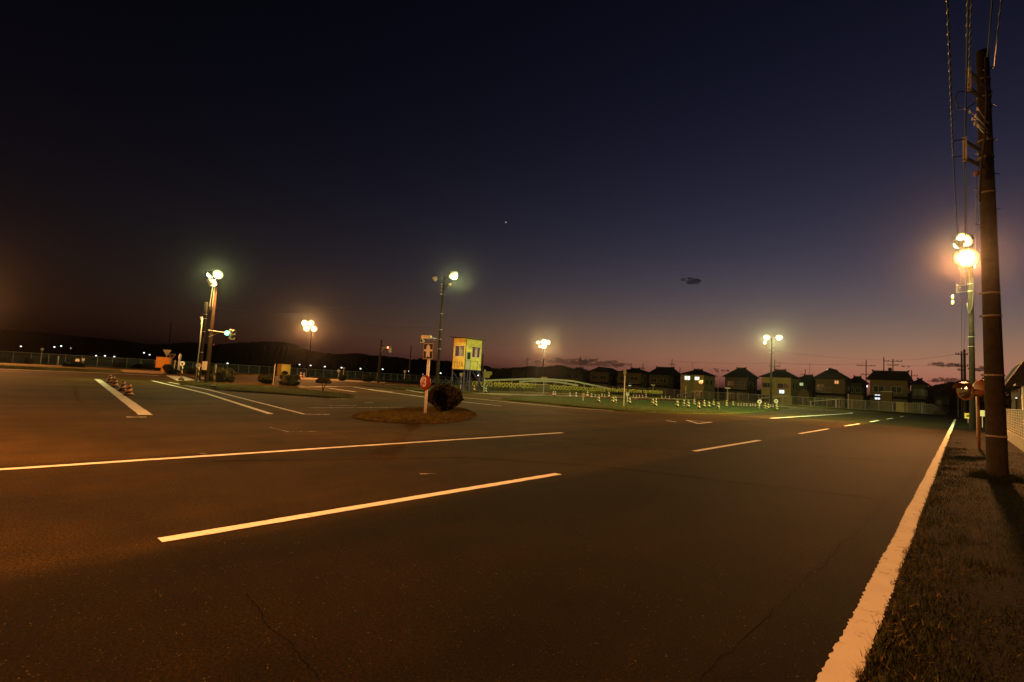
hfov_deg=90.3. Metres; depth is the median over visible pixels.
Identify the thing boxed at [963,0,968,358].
overhead wire
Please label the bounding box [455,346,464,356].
window
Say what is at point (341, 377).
clipped bush
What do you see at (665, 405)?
lawn
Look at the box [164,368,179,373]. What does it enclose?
clipped bush
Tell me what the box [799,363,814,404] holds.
house
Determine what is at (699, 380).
house
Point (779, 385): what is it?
window
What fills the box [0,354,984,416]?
ground
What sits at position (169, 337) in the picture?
utility pole
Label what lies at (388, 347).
traffic signal
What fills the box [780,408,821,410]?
soil patch
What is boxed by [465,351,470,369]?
door
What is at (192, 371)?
clipped bush
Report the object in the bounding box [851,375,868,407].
house
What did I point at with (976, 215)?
overhead wire
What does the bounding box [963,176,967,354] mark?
overhead wire
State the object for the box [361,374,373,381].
clipped bush
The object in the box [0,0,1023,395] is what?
sky
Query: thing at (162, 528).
asphalt pavement
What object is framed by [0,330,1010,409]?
hills
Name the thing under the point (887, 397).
garden shed
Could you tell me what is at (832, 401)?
window
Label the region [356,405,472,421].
dry grass
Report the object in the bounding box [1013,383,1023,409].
storage shed
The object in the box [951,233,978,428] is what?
street light
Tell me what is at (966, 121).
overhead wire
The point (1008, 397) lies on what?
hedge
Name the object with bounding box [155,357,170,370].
orange block
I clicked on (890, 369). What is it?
antenna
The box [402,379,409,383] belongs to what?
clipped bush
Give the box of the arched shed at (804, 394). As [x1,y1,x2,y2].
[798,389,811,405]
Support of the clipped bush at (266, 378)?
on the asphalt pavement
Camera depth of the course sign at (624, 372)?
41.40 m
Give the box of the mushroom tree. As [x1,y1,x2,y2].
[315,377,331,390]
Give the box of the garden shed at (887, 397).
[880,391,892,410]
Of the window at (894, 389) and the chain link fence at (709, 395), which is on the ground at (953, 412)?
the chain link fence at (709, 395)
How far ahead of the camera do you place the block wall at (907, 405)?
89.92 m
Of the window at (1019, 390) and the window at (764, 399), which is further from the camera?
the window at (764, 399)
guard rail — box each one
[485,378,610,392]
[519,380,577,385]
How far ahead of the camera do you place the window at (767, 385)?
112.41 m
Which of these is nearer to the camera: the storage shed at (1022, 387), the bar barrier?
the storage shed at (1022, 387)
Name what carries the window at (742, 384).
in the house at (743, 381)
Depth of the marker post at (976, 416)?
27.46 m
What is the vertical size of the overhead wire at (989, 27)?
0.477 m
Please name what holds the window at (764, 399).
in the house at (784, 382)
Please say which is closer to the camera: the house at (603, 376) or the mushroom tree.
the mushroom tree
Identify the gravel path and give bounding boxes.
[109,368,164,373]
[300,377,384,382]
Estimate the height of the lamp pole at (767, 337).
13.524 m
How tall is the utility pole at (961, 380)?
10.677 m
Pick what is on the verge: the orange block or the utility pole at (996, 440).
the utility pole at (996, 440)
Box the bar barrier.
[809,398,840,406]
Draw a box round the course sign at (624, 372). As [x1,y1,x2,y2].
[623,369,626,405]
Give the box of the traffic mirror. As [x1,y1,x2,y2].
[952,379,983,448]
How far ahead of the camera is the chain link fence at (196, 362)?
93.90 m
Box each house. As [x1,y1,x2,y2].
[564,367,589,388]
[587,367,617,391]
[615,367,648,394]
[647,366,680,396]
[680,362,717,398]
[722,367,759,401]
[758,362,800,404]
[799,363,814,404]
[812,368,853,407]
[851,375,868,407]
[866,369,913,410]
[909,378,930,412]
[931,390,951,412]
[1005,361,1023,409]
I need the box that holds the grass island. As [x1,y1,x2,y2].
[360,411,471,422]
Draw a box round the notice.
[980,410,984,427]
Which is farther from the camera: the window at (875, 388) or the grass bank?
the window at (875, 388)
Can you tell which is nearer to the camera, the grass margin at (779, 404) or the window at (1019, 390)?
the window at (1019, 390)
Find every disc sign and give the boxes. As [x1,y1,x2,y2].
[178,361,184,380]
[194,363,200,382]
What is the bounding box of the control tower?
[449,336,489,392]
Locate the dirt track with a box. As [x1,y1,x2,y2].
[468,392,691,399]
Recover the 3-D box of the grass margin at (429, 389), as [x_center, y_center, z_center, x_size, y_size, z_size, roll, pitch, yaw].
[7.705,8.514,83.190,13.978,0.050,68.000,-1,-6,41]
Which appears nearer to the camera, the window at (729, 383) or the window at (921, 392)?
the window at (921, 392)
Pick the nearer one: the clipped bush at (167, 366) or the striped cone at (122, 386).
the striped cone at (122, 386)
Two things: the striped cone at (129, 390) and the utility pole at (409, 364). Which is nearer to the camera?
the striped cone at (129, 390)
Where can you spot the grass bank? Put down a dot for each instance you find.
(44, 367)
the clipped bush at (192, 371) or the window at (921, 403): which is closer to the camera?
the clipped bush at (192, 371)
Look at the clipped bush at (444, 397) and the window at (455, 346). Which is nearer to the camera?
the clipped bush at (444, 397)
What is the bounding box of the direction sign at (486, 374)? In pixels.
[483,371,491,392]
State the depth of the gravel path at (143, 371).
71.22 m
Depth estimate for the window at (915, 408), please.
98.27 m
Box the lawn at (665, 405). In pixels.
[502,396,786,413]
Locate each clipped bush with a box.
[24,358,33,363]
[61,361,85,366]
[142,363,155,369]
[162,364,173,369]
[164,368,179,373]
[183,368,195,374]
[209,367,236,382]
[258,373,275,383]
[278,374,300,385]
[338,374,346,380]
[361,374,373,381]
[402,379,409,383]
[427,384,463,411]
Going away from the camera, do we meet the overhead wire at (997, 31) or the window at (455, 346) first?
the overhead wire at (997, 31)
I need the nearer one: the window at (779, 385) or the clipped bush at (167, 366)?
the clipped bush at (167, 366)
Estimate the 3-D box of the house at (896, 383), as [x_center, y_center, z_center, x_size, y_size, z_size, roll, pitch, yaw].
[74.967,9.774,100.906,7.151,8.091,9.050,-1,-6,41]
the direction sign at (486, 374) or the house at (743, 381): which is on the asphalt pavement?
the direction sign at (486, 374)
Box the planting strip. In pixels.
[179,383,353,398]
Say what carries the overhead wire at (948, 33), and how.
attached to the utility pole at (996, 440)
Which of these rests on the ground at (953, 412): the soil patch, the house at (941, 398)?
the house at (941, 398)
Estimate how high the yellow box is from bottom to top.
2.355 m
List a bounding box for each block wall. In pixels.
[848,395,862,409]
[896,402,913,412]
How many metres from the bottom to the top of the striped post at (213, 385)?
1.588 m
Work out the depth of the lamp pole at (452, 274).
56.20 m
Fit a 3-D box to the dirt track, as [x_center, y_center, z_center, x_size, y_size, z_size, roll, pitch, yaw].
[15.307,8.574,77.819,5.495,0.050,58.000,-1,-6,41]
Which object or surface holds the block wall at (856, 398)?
on the ground at (953, 412)
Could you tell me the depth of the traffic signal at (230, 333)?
41.69 m
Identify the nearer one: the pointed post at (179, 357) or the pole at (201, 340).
the pole at (201, 340)
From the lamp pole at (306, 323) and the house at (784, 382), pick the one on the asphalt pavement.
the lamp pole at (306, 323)
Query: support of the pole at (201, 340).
on the asphalt pavement
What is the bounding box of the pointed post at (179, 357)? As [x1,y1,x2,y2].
[178,354,181,370]
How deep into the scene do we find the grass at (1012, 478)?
11.10 m
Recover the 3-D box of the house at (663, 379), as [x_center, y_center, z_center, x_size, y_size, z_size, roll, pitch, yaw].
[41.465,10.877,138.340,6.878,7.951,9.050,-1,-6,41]
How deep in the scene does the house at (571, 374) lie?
166.33 m
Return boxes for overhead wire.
[677,361,865,364]
[946,0,961,371]
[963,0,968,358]
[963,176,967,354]
[965,0,967,243]
[967,0,972,89]
[975,176,976,258]
[987,0,992,56]
[993,0,1001,66]
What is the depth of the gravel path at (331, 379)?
91.01 m
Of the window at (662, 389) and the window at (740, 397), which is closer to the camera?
the window at (740, 397)
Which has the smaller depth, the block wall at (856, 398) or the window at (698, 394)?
the block wall at (856, 398)
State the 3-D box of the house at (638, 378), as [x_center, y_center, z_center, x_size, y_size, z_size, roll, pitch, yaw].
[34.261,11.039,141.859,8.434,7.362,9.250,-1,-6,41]
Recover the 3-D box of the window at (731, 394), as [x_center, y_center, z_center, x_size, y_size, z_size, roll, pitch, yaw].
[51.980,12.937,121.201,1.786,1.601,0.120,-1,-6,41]
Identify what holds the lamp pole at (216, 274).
on the asphalt pavement
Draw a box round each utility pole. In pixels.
[167,321,171,356]
[408,345,411,383]
[481,354,483,381]
[577,356,581,386]
[857,360,869,380]
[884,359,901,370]
[953,48,1008,478]
[954,353,967,416]
[963,349,966,417]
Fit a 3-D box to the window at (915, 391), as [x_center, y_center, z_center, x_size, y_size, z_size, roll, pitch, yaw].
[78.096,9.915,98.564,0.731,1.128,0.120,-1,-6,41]
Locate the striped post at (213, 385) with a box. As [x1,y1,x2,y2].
[209,364,216,386]
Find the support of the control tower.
on the asphalt pavement
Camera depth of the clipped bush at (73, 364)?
59.47 m
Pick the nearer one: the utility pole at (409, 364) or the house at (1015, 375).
the house at (1015, 375)
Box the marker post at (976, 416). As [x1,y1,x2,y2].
[976,396,976,436]
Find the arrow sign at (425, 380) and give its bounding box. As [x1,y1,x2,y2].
[420,343,433,413]
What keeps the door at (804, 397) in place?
in the arched shed at (804, 394)
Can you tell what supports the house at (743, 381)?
on the ground at (953, 412)
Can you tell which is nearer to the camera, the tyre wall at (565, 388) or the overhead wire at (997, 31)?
the overhead wire at (997, 31)
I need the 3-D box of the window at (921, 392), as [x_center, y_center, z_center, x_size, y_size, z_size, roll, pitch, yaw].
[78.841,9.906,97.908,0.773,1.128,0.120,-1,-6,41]
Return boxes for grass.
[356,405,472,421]
[950,468,1023,483]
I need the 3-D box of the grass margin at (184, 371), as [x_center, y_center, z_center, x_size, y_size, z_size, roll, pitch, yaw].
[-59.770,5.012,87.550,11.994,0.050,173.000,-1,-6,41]
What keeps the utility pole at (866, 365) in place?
on the ground at (953, 412)
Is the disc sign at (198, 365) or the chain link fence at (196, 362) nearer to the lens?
the disc sign at (198, 365)
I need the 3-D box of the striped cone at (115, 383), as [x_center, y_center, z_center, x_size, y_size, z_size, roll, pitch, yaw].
[-22.500,2.345,28.883,0.442,0.500,0.431,2,-5,19]
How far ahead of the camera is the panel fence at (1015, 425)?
21.95 m
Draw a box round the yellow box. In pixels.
[277,364,290,375]
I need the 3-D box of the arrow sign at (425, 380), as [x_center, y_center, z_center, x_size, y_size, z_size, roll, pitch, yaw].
[-3.431,1.601,20.427,0.635,3.024,0.161,-1,-6,41]
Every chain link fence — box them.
[0,351,489,381]
[500,381,944,413]
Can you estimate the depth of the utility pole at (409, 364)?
95.21 m
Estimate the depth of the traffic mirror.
19.34 m
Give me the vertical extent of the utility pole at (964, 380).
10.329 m
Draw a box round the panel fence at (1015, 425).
[1006,409,1023,451]
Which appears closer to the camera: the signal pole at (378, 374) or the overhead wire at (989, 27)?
the overhead wire at (989, 27)
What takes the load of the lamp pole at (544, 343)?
on the asphalt pavement
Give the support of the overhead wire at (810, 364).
attached to the utility pole
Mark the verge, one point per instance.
(962, 425)
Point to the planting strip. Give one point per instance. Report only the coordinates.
(285, 393)
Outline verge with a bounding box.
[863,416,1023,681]
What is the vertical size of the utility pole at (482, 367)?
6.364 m
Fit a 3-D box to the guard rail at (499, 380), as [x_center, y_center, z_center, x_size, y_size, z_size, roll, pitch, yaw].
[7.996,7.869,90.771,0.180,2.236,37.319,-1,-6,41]
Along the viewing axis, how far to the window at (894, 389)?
97.29 m
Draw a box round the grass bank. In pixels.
[0,363,122,372]
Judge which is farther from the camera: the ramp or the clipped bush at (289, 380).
the ramp
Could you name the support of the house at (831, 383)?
on the ground at (953, 412)
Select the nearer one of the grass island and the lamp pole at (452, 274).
the grass island
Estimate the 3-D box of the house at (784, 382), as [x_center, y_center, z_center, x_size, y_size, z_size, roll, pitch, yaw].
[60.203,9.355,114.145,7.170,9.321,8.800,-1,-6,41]
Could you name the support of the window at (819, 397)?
in the house at (831, 383)
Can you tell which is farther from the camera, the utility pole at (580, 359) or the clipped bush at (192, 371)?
the utility pole at (580, 359)
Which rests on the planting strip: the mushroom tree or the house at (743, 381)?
the mushroom tree
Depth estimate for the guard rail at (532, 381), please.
87.01 m
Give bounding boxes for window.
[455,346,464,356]
[659,388,664,394]
[693,390,702,397]
[726,392,733,398]
[727,381,733,385]
[737,381,744,386]
[737,392,742,399]
[762,383,772,387]
[762,395,769,401]
[777,383,788,388]
[818,396,827,405]
[831,397,841,405]
[873,386,883,391]
[891,386,901,392]
[913,389,917,394]
[913,402,917,410]
[919,389,924,395]
[919,402,923,411]
[1018,389,1021,399]
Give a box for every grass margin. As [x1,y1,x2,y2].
[0,362,456,383]
[352,384,670,397]
[611,393,923,413]
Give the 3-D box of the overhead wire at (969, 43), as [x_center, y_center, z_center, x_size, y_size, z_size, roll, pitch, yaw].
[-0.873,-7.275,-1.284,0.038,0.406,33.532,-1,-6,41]
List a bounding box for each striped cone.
[110,378,119,386]
[117,381,125,390]
[123,384,134,394]
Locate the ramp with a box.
[430,383,618,394]
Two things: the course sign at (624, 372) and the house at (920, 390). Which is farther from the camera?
the house at (920, 390)
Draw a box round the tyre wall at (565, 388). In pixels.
[430,379,662,396]
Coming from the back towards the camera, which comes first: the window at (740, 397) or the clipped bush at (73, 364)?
the window at (740, 397)
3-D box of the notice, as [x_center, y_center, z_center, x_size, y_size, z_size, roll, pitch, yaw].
[37.014,6.163,40.047,0.069,1.420,0.500,7,-6,-37]
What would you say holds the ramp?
on the asphalt pavement
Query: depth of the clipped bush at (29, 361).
73.76 m
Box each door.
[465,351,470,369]
[800,395,806,405]
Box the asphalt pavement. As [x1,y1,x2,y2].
[0,368,956,681]
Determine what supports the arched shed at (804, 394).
on the ground at (953, 412)
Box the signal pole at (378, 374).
[377,340,381,382]
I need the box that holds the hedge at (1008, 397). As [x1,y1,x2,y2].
[1005,391,1011,408]
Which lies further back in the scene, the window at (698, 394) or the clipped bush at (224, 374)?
the window at (698, 394)
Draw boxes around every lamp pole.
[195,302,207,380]
[202,269,223,381]
[301,320,316,377]
[432,271,457,385]
[536,339,549,383]
[763,335,782,403]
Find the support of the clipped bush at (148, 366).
on the grass margin at (184, 371)
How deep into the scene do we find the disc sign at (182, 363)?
45.04 m
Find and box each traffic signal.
[208,329,236,339]
[380,346,391,351]
[420,335,436,342]

